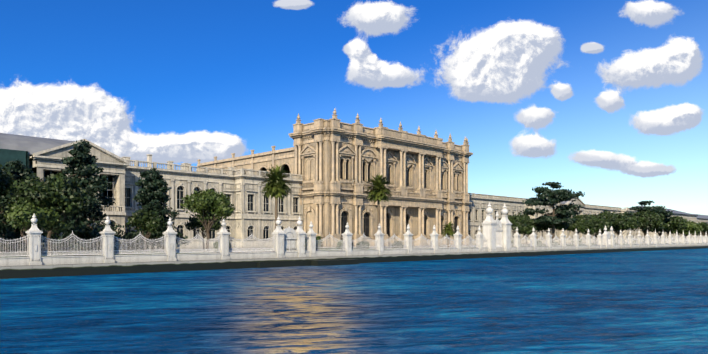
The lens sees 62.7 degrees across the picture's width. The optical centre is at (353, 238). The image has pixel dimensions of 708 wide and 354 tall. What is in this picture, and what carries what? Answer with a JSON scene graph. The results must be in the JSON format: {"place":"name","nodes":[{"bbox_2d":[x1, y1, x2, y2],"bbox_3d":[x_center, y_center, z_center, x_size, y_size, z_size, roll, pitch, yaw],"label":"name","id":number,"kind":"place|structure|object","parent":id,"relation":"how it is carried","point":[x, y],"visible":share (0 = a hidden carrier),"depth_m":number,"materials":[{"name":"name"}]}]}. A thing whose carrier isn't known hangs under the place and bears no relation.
{"place":"outdoors","nodes":[
{"label":"outdoors","id":0,"kind":"place"},
{"bbox_2d":[0,248,707,353],"bbox_3d":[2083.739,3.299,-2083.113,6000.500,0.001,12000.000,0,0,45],"label":"water","id":1,"kind":"structure","parent":0,"point":[645,302],"depth_m":27.29,"materials":[{"name":"blue liquid"}]},
{"bbox_2d":[0,245,707,278],"bbox_3d":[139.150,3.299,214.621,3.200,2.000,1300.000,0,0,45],"label":"quay wall","id":2,"kind":"structure","parent":1,"relation":"in","point":[25,271],"depth_m":64.54,"materials":[{"name":"stone"}]},
{"bbox_2d":[0,243,706,265],"bbox_3d":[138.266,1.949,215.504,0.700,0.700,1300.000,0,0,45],"label":"fence plinth","id":3,"kind":"structure","parent":2,"relation":"on","point":[22,261],"depth_m":64.34,"materials":[{"name":"white stone"}]},
{"bbox_2d":[0,230,705,256],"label":"iron fence","id":4,"kind":"object","parent":3,"relation":"on","point":[238,248],"visible":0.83,"depth_m":65.72,"materials":[{"name":"white metal"}]},
{"bbox_2d":[25,202,707,264],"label":"fence pillars","id":5,"kind":"structure","parent":2,"relation":"on","point":[491,226],"depth_m":76.22,"materials":[{"name":"white stone"}]},
{"bbox_2d":[0,0,707,214],"label":"sky","id":6,"kind":"structure","parent":0,"point":[605,100],"materials":[{"name":"blue"}]},
{"bbox_2d":[18,241,698,252],"bbox_3d":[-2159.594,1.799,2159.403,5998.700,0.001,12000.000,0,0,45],"label":"ground","id":7,"kind":"structure","parent":0,"point":[415,247],"depth_m":101.48,"materials":[{"name":"beige stone"}]},
{"bbox_2d":[0,149,27,250],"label":"scaffold netting","id":8,"kind":"object","parent":7,"relation":"on","point":[7,155],"visible":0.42,"depth_m":83.53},
{"bbox_2d":[197,121,461,238],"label":"walls","id":9,"kind":"structure","parent":7,"relation":"on","point":[310,215],"depth_m":126.07,"materials":[{"name":"stone"}]},
{"bbox_2d":[197,108,472,246],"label":"decor","id":10,"kind":"object","parent":7,"relation":"on","point":[399,159],"visible":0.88,"depth_m":124.82,"materials":[{"name":"stone"}]},
{"bbox_2d":[0,140,672,253],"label":"trees","id":11,"kind":"object","parent":7,"relation":"on","point":[154,184],"visible":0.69,"depth_m":71.73,"materials":[{"name":"green plant"}]},
{"bbox_2d":[0,242,698,256],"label":"lawns","id":12,"kind":"structure","parent":7,"relation":"on","point":[13,254],"depth_m":72.94,"materials":[{"name":"green plant"}]},
{"bbox_2d":[3,189,702,252],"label":"foliage","id":13,"kind":"object","parent":7,"relation":"on","point":[218,204],"visible":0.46,"depth_m":73.99,"materials":[{"name":"green plant"}]},
{"bbox_2d":[0,164,707,249],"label":"dark foliage","id":14,"kind":"object","parent":7,"relation":"on","point":[51,191],"visible":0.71,"depth_m":69.12,"materials":[{"name":"green plant"}]},
{"bbox_2d":[0,158,707,254],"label":"tree trunks","id":15,"kind":"object","parent":7,"relation":"on","point":[208,225],"visible":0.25,"depth_m":76.53,"materials":[{"name":"brown plant"}]},
{"bbox_2d":[258,164,455,246],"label":"palm","id":16,"kind":"object","parent":7,"relation":"on","point":[280,188],"depth_m":82.80,"materials":[{"name":"green plant"}]},
{"bbox_2d":[28,139,707,250],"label":"wing trim","id":17,"kind":"structure","parent":7,"relation":"on","point":[231,176],"depth_m":110.47,"materials":[{"name":"stone"}]},
{"bbox_2d":[30,146,707,242],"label":"wing walls","id":18,"kind":"structure","parent":7,"relation":"on","point":[119,187],"depth_m":106.97,"materials":[{"name":"stone"}]},
{"bbox_2d":[43,159,633,240],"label":"window frames","id":19,"kind":"structure","parent":18,"relation":"attached to","point":[265,203],"depth_m":114.67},
{"bbox_2d":[0,133,707,218],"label":"roofs","id":20,"kind":"structure","parent":18,"relation":"on","point":[30,144],"depth_m":86.97,"materials":[{"name":"grey metal"}]},
{"bbox_2d":[46,160,675,239],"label":"window glass","id":21,"kind":"object","parent":18,"relation":"attached to","point":[295,210],"visible":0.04,"depth_m":118.86,"materials":[{"name":"black glass"}]}
]}

